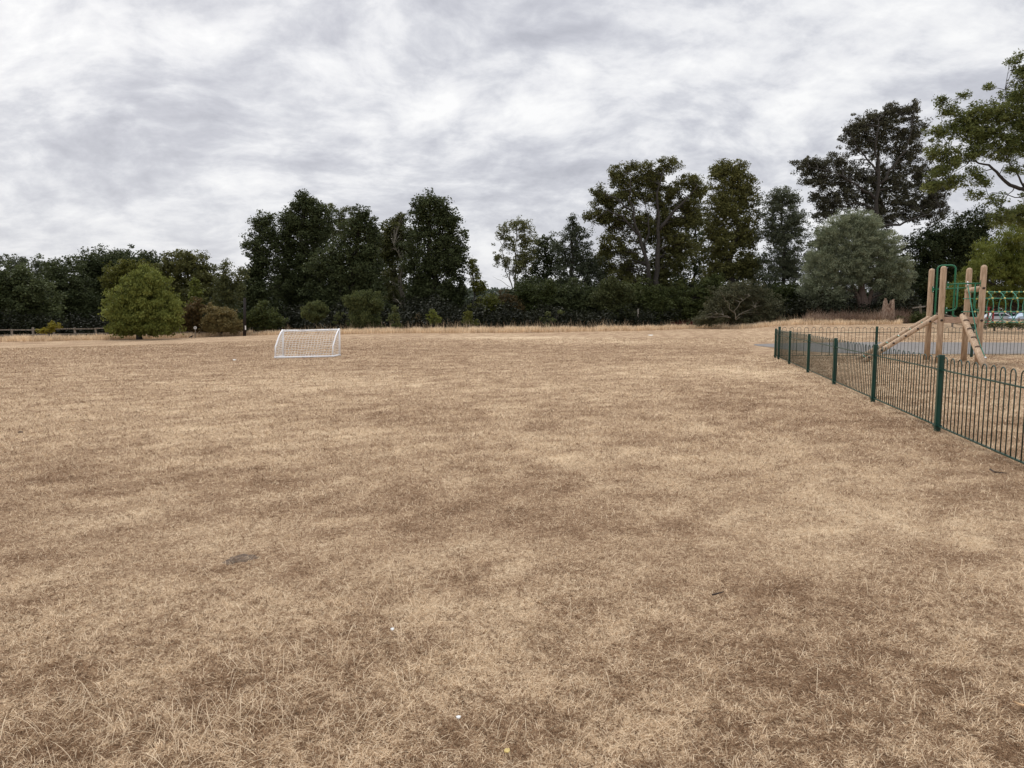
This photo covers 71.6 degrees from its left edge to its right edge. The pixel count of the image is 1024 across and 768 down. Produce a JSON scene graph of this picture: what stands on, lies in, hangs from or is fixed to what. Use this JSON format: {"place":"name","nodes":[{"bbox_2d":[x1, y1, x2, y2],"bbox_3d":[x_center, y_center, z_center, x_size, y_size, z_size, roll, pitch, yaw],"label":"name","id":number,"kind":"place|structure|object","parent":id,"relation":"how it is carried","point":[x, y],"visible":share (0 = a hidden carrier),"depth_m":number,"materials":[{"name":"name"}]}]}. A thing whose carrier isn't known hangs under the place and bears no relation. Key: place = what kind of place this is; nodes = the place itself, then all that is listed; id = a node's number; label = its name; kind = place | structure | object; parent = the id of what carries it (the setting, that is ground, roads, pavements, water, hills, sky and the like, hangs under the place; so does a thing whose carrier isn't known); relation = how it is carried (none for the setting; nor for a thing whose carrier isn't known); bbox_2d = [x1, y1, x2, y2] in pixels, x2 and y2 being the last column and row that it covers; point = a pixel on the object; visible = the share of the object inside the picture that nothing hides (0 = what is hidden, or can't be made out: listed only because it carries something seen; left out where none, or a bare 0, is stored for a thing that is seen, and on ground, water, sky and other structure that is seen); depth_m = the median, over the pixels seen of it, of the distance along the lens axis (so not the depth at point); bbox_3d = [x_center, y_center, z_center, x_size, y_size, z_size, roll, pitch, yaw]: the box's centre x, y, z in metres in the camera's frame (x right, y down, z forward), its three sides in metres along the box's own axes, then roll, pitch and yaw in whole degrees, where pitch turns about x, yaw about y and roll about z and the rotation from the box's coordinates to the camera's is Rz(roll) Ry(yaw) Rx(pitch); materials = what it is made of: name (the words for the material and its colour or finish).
{"place":"outdoors","nodes":[
{"label":"outdoors","id":0,"kind":"place"},
{"bbox_2d":[0,317,1022,341],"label":"long grass","id":1,"kind":"structure","parent":0,"point":[372,330],"depth_m":57.06,"materials":[{"name":"beige plant"}]},
{"bbox_2d":[0,321,1023,767],"bbox_3d":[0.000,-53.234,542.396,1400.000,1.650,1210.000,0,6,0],"label":"ground","id":2,"kind":"structure","parent":0,"point":[668,411],"depth_m":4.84,"materials":[{"name":"beige plant"}]},
{"bbox_2d":[0,253,51,278],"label":"broadleaf tree","id":3,"kind":"object","parent":2,"relation":"on","point":[35,265],"visible":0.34,"depth_m":90.58,"materials":[{"name":"green plant"}]},
{"bbox_2d":[0,260,68,334],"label":"broadleaf tree","id":4,"kind":"object","parent":2,"relation":"on","point":[23,290],"visible":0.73,"depth_m":64.81,"materials":[{"name":"green plant"}]},
{"bbox_2d":[34,320,62,335],"bbox_3d":[-36.378,-4.180,55.856,2.108,1.727,0.991,0,6,0],"label":"golden bush","id":5,"kind":"object","parent":2,"relation":"on","point":[52,326],"visible":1,"depth_m":55.77,"materials":[{"name":"yellow plant"}]},
{"bbox_2d":[36,254,106,333],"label":"broadleaf tree","id":6,"kind":"object","parent":2,"relation":"on","point":[56,273],"visible":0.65,"depth_m":72.79,"materials":[{"name":"green plant"}]},
{"bbox_2d":[0,327,201,336],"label":"wooden rail fence","id":7,"kind":"object","parent":2,"relation":"on","point":[33,329],"visible":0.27,"depth_m":58.05,"materials":[{"name":"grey wood"}]},
{"bbox_2d":[61,243,153,320],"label":"broadleaf tree","id":8,"kind":"object","parent":2,"relation":"on","point":[95,265],"visible":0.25,"depth_m":77.89,"materials":[{"name":"green plant"}]},
{"bbox_2d":[97,258,158,292],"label":"yellowing tree","id":9,"kind":"object","parent":2,"relation":"on","point":[116,272],"visible":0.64,"depth_m":70.63,"materials":[{"name":"green plant"}]},
{"bbox_2d":[98,263,186,339],"bbox_3d":[-29.895,-6.620,57.731,7.199,6.506,3.929,0,6,0],"label":"maple tree","id":10,"kind":"object","parent":2,"relation":"on","point":[143,303],"visible":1,"depth_m":56.89,"materials":[{"name":"green plant"}]},
{"bbox_2d":[124,249,175,291],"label":"broadleaf tree","id":11,"kind":"object","parent":2,"relation":"on","point":[151,258],"visible":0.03,"depth_m":74.98,"materials":[{"name":"green plant"}]},
{"bbox_2d":[152,248,221,333],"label":"broadleaf tree","id":12,"kind":"object","parent":2,"relation":"on","point":[184,263],"visible":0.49,"depth_m":72.54,"materials":[{"name":"green plant"}]},
{"bbox_2d":[175,297,207,333],"bbox_3d":[-28.190,-5.900,62.765,3.107,3.688,2.208,0,6,0],"label":"rusty bush","id":13,"kind":"object","parent":2,"relation":"on","point":[191,317],"visible":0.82,"depth_m":62.36,"materials":[{"name":"brown plant"}]},
{"bbox_2d":[185,277,205,304],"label":"poplar tree","id":14,"kind":"object","parent":2,"relation":"on","point":[195,292],"visible":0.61,"depth_m":65.33,"materials":[{"name":"green plant"}]},
{"bbox_2d":[198,302,242,336],"bbox_3d":[-25.159,-5.591,61.810,4.088,3.121,2.622,0,6,0],"label":"tan bush","id":15,"kind":"object","parent":2,"relation":"on","point":[220,320],"visible":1,"depth_m":61.39,"materials":[{"name":"brown plant"}]},
{"bbox_2d":[204,258,250,331],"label":"birch tree","id":16,"kind":"object","parent":2,"relation":"on","point":[227,285],"visible":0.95,"depth_m":65.12,"materials":[{"name":"green plant"}]},
{"bbox_2d":[222,554,259,564],"bbox_3d":[-1.662,1.070,4.336,0.170,0.014,0.222,5,7,38],"label":"soil scrape","id":17,"kind":"object","parent":2,"relation":"on","point":[239,559],"visible":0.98,"depth_m":4.33,"materials":[{"name":"beige soil"}]},
{"bbox_2d":[243,298,245,335],"bbox_3d":[-22.889,-5.673,60.702,0.380,3.346,0.350,0,6,0],"label":"utility pole","id":18,"kind":"object","parent":2,"relation":"on","point":[244,316],"visible":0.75,"depth_m":60.63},
{"bbox_2d":[233,300,288,332],"bbox_3d":[-22.605,-5.965,63.704,5.233,3.329,2.384,-1,6,-9],"label":"green bush","id":19,"kind":"object","parent":2,"relation":"on","point":[261,315],"visible":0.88,"depth_m":63.42,"materials":[{"name":"green plant"}]},
{"bbox_2d":[233,209,296,315],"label":"alder tree","id":20,"kind":"object","parent":2,"relation":"on","point":[262,270],"visible":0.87,"depth_m":74.59,"materials":[{"name":"green plant"}]},
{"bbox_2d":[269,188,339,328],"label":"alder tree","id":21,"kind":"object","parent":2,"relation":"on","point":[296,226],"visible":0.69,"depth_m":76.11,"materials":[{"name":"green plant"}]},
{"bbox_2d":[274,328,340,357],"bbox_3d":[-6.884,-1.374,23.962,2.252,0.975,0.700,-2,6,-21],"label":"football goal","id":22,"kind":"object","parent":2,"relation":"on","point":[311,342],"visible":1,"depth_m":23.93,"materials":[{"name":"white plastic"}]},
{"bbox_2d":[267,235,347,307],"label":"broadleaf tree","id":23,"kind":"object","parent":2,"relation":"on","point":[278,305],"depth_m":94.17,"materials":[{"name":"green plant"}]},
{"bbox_2d":[300,300,329,328],"bbox_3d":[-16.605,-5.540,59.688,2.583,3.083,2.501,0,6,0],"label":"young tree","id":24,"kind":"object","parent":2,"relation":"on","point":[316,312],"visible":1,"depth_m":59.38,"materials":[{"name":"green plant"}]},
{"bbox_2d":[332,311,342,328],"bbox_3d":[-14.695,-5.138,59.801,1.041,2.107,0.587,0,6,0],"label":"sapling","id":25,"kind":"object","parent":2,"relation":"on","point":[338,316],"visible":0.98,"depth_m":59.70,"materials":[{"name":"green plant"}]},
{"bbox_2d":[324,202,360,291],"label":"broadleaf tree","id":26,"kind":"object","parent":2,"relation":"on","point":[341,214],"visible":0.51,"depth_m":88.10,"materials":[{"name":"green plant"}]},
{"bbox_2d":[298,203,396,328],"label":"alder tree","id":27,"kind":"object","parent":2,"relation":"on","point":[359,260],"visible":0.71,"depth_m":70.39,"materials":[{"name":"green plant"}]},
{"bbox_2d":[340,289,384,329],"bbox_3d":[-12.107,-5.911,57.400,3.710,3.654,2.601,0,6,0],"label":"bush","id":28,"kind":"object","parent":2,"relation":"on","point":[366,305],"visible":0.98,"depth_m":57.17,"materials":[{"name":"green plant"}]},
{"bbox_2d":[345,228,415,299],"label":"broadleaf tree","id":29,"kind":"object","parent":2,"relation":"on","point":[408,285],"visible":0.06,"depth_m":92.26,"materials":[{"name":"green plant"}]},
{"bbox_2d":[386,305,402,328],"bbox_3d":[-9.063,-4.922,54.818,1.227,2.365,0.895,2,6,22],"label":"sapling","id":30,"kind":"object","parent":2,"relation":"on","point":[394,317],"visible":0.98,"depth_m":54.66,"materials":[{"name":"green plant"}]},
{"bbox_2d":[375,212,420,313],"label":"alder tree","id":31,"kind":"object","parent":2,"relation":"on","point":[391,232],"visible":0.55,"depth_m":78.42,"materials":[{"name":"green plant"}]},
{"bbox_2d":[408,312,429,327],"bbox_3d":[-8.052,-5.415,61.755,2.235,1.635,1.480,0,6,0],"label":"rusty bush","id":32,"kind":"object","parent":2,"relation":"on","point":[418,322],"visible":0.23,"depth_m":61.65,"materials":[{"name":"brown plant"}]},
{"bbox_2d":[391,187,470,326],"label":"alder tree","id":33,"kind":"object","parent":2,"relation":"on","point":[441,255],"visible":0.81,"depth_m":74.23,"materials":[{"name":"green plant"}]},
{"bbox_2d":[426,309,441,327],"bbox_3d":[-6.155,-4.894,55.777,1.340,2.065,0.744,0,6,0],"label":"sapling","id":34,"kind":"object","parent":2,"relation":"on","point":[433,314],"visible":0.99,"depth_m":55.67,"materials":[{"name":"green plant"}]},
{"bbox_2d":[461,310,479,326],"bbox_3d":[-3.384,-5.040,57.772,1.616,1.956,0.935,0,6,0],"label":"sapling","id":35,"kind":"object","parent":2,"relation":"on","point":[468,316],"visible":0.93,"depth_m":57.72,"materials":[{"name":"green plant"}]},
{"bbox_2d":[466,257,488,303],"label":"hawthorn tree","id":36,"kind":"object","parent":2,"relation":"on","point":[478,287],"visible":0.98,"depth_m":73.08,"materials":[{"name":"green plant"}]},
{"bbox_2d":[460,292,507,328],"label":"hedge bush","id":37,"kind":"object","parent":2,"relation":"on","point":[492,303],"visible":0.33,"depth_m":65.26,"materials":[{"name":"green plant"}]},
{"bbox_2d":[491,289,528,326],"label":"hedge bush","id":38,"kind":"object","parent":2,"relation":"on","point":[503,295],"visible":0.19,"depth_m":67.33,"materials":[{"name":"green plant"}]},
{"bbox_2d":[0,285,1020,336],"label":"undergrowth","id":39,"kind":"object","parent":2,"relation":"on","point":[450,314],"visible":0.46,"depth_m":64.90,"materials":[{"name":"green plant"}]},
{"bbox_2d":[491,215,539,302],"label":"birch tree","id":40,"kind":"object","parent":2,"relation":"on","point":[522,260],"visible":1,"depth_m":80.58,"materials":[{"name":"green plant"}]},
{"bbox_2d":[248,315,799,331],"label":"seed heads","id":41,"kind":"object","parent":2,"relation":"on","point":[515,325],"visible":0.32,"depth_m":58.30,"materials":[{"name":"beige plant"}]},
{"bbox_2d":[48,282,1003,310],"bbox_3d":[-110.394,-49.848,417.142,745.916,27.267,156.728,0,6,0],"label":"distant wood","id":42,"kind":"object","parent":2,"relation":"on","point":[492,290],"visible":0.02,"depth_m":451.33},
{"bbox_2d":[512,278,558,313],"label":"hawthorn tree","id":43,"kind":"object","parent":2,"relation":"on","point":[531,296],"visible":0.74,"depth_m":68.11,"materials":[{"name":"green plant"}]},
{"bbox_2d":[511,231,573,286],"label":"alder tree","id":44,"kind":"object","parent":2,"relation":"on","point":[548,258],"visible":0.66,"depth_m":82.46,"materials":[{"name":"green plant"}]},
{"bbox_2d":[539,310,564,327],"bbox_3d":[3.441,-5.458,61.696,2.328,2.021,0.943,0,6,0],"label":"sapling","id":45,"kind":"object","parent":2,"relation":"on","point":[552,318],"visible":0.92,"depth_m":61.66,"materials":[{"name":"green plant"}]},
{"bbox_2d":[507,276,607,325],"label":"bush","id":46,"kind":"object","parent":2,"relation":"on","point":[568,296],"visible":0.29,"depth_m":70.68,"materials":[{"name":"green plant"}]},
{"bbox_2d":[545,212,614,290],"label":"alder tree","id":47,"kind":"object","parent":2,"relation":"on","point":[575,258],"visible":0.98,"depth_m":78.51,"materials":[{"name":"green plant"}]},
{"bbox_2d":[563,252,619,291],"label":"broadleaf tree","id":48,"kind":"object","parent":2,"relation":"on","point":[594,284],"visible":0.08,"depth_m":98.54,"materials":[{"name":"green plant"}]},
{"bbox_2d":[583,275,644,326],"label":"bush","id":49,"kind":"object","parent":2,"relation":"on","point":[613,291],"visible":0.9,"depth_m":69.11,"materials":[{"name":"green plant"}]},
{"bbox_2d":[580,155,709,295],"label":"oak tree","id":50,"kind":"object","parent":2,"relation":"on","point":[662,225],"visible":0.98,"depth_m":77.95,"materials":[{"name":"green plant"}]},
{"bbox_2d":[597,271,731,325],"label":"bush","id":51,"kind":"object","parent":2,"relation":"on","point":[659,300],"visible":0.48,"depth_m":72.58,"materials":[{"name":"green plant"}]},
{"bbox_2d":[636,190,727,298],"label":"broadleaf tree","id":52,"kind":"object","parent":2,"relation":"on","point":[695,269],"visible":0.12,"depth_m":95.95,"materials":[{"name":"green plant"}]},
{"bbox_2d":[689,158,767,289],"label":"broadleaf tree","id":53,"kind":"object","parent":2,"relation":"on","point":[731,193],"visible":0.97,"depth_m":79.93,"materials":[{"name":"green plant"}]},
{"bbox_2d":[685,278,787,326],"bbox_3d":[20.833,-7.289,65.522,9.514,4.840,4.086,0,6,0],"label":"hawthorn tree","id":54,"kind":"object","parent":2,"relation":"on","point":[728,305],"visible":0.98,"depth_m":65.00,"materials":[{"name":"green plant"}]},
{"bbox_2d":[725,251,779,296],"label":"broadleaf tree","id":55,"kind":"object","parent":2,"relation":"on","point":[759,271],"visible":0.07,"depth_m":96.22,"materials":[{"name":"green plant"}]},
{"bbox_2d":[746,185,813,289],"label":"willow tree","id":56,"kind":"object","parent":2,"relation":"on","point":[787,269],"visible":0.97,"depth_m":78.29,"materials":[{"name":"green plant"}]},
{"bbox_2d":[764,281,816,321],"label":"broadleaf tree","id":57,"kind":"object","parent":2,"relation":"on","point":[790,290],"visible":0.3,"depth_m":70.81,"materials":[{"name":"green plant"}]},
{"bbox_2d":[800,306,911,323],"bbox_3d":[29.854,-6.048,61.103,12.437,1.718,6.449,0,6,0],"label":"dry scrub","id":58,"kind":"object","parent":2,"relation":"on","point":[868,317],"visible":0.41,"depth_m":59.57,"materials":[{"name":"brown plant"}]},
{"bbox_2d":[795,206,918,313],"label":"pollard willow tree","id":59,"kind":"object","parent":2,"relation":"on","point":[864,250],"visible":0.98,"depth_m":66.38,"materials":[{"name":"green plant"}]},
{"bbox_2d":[805,225,920,296],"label":"broadleaf tree","id":60,"kind":"object","parent":2,"relation":"on","point":[914,262],"visible":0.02,"depth_m":90.68,"materials":[{"name":"green plant"}]},
{"bbox_2d":[787,98,958,303],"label":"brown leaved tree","id":61,"kind":"object","parent":2,"relation":"on","point":[878,195],"visible":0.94,"depth_m":83.22,"materials":[{"name":"green plant"}]},
{"bbox_2d":[881,298,894,319],"bbox_3d":[31.672,-6.135,59.714,1.347,2.180,1.086,0,6,0],"label":"tree stump","id":62,"kind":"object","parent":2,"relation":"on","point":[888,309],"visible":0.72,"depth_m":59.40,"materials":[{"name":"brown wood"}]},
{"bbox_2d":[774,328,1023,463],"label":"bow top railing","id":63,"kind":"object","parent":2,"relation":"on","point":[821,347],"visible":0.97,"depth_m":10.31,"materials":[{"name":"green metal"}]},
{"bbox_2d":[777,326,1022,356],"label":"bow top railing","id":64,"kind":"object","parent":2,"relation":"on","point":[876,332],"visible":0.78,"depth_m":23.82,"materials":[{"name":"green metal"}]},
{"bbox_2d":[895,311,933,323],"bbox_3d":[33.884,-5.593,59.711,4.117,1.182,1.686,0,6,0],"label":"bramble bush","id":65,"kind":"object","parent":2,"relation":"on","point":[918,316],"visible":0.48,"depth_m":59.44,"materials":[{"name":"green plant"}]},
{"bbox_2d":[912,305,925,313],"bbox_3d":[35.250,-6.094,61.647,1.129,1.599,0.265,0,6,0],"label":"wooden cross post","id":66,"kind":"object","parent":2,"relation":"on","point":[920,308],"visible":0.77,"depth_m":61.55,"materials":[{"name":"brown wood"}]},
{"bbox_2d":[854,264,989,368],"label":"climbing tower","id":67,"kind":"structure","parent":2,"relation":"on","point":[965,319],"depth_m":21.18,"materials":[{"name":"brown wood"}]},
{"bbox_2d":[961,291,1023,322],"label":"rope tunnel","id":68,"kind":"structure","parent":67,"relation":"attached to","point":[1005,298],"depth_m":21.08,"materials":[{"name":"green plastic"}]},
{"bbox_2d":[896,202,1004,316],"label":"dark yew tree","id":69,"kind":"object","parent":2,"relation":"on","point":[938,248],"visible":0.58,"depth_m":78.14,"materials":[{"name":"green plant"}]},
{"bbox_2d":[919,48,1023,232],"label":"ash tree","id":70,"kind":"object","parent":2,"relation":"on","point":[970,129],"visible":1,"depth_m":38.73,"materials":[{"name":"green plant"}]},
{"bbox_2d":[935,312,1023,329],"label":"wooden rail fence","id":71,"kind":"object","parent":2,"relation":"on","point":[986,319],"visible":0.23,"depth_m":61.67,"materials":[{"name":"brown wood"}]},
{"bbox_2d":[945,217,1023,312],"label":"willow tree","id":72,"kind":"object","parent":2,"relation":"on","point":[1003,263],"visible":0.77,"depth_m":50.99,"materials":[{"name":"green plant"}]},
{"bbox_2d":[987,306,994,323],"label":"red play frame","id":73,"kind":"object","parent":2,"relation":"on","point":[988,308],"visible":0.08,"depth_m":79.18,"materials":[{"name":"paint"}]},
{"bbox_2d":[970,321,1023,330],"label":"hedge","id":74,"kind":"object","parent":2,"relation":"on","point":[1011,325],"visible":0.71,"depth_m":57.66,"materials":[{"name":"green plant"}]},
{"bbox_2d":[984,313,1010,321],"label":"parked car","id":75,"kind":"object","parent":2,"relation":"on","point":[997,316],"visible":0.27,"depth_m":98.74,"materials":[{"name":"white paint"}]},
{"bbox_2d":[1008,313,1023,321],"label":"parked car","id":76,"kind":"object","parent":2,"relation":"on","point":[1020,315],"visible":0.48,"depth_m":97.45,"materials":[{"name":"white paint"}]},
{"bbox_2d":[0,0,1023,308],"label":"sky","id":77,"kind":"structure","parent":0,"point":[158,126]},
{"bbox_2d":[670,320,695,325],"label":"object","id":78,"kind":"object","parent":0,"point":[690,323],"visible":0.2,"depth_m":70.33,"materials":[{"name":"beige plant"}]},
{"bbox_2d":[754,342,1023,353],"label":"path","id":79,"kind":"structure","parent":0,"point":[915,347],"depth_m":30.34,"materials":[{"name":"grey asphalt"}]}
]}

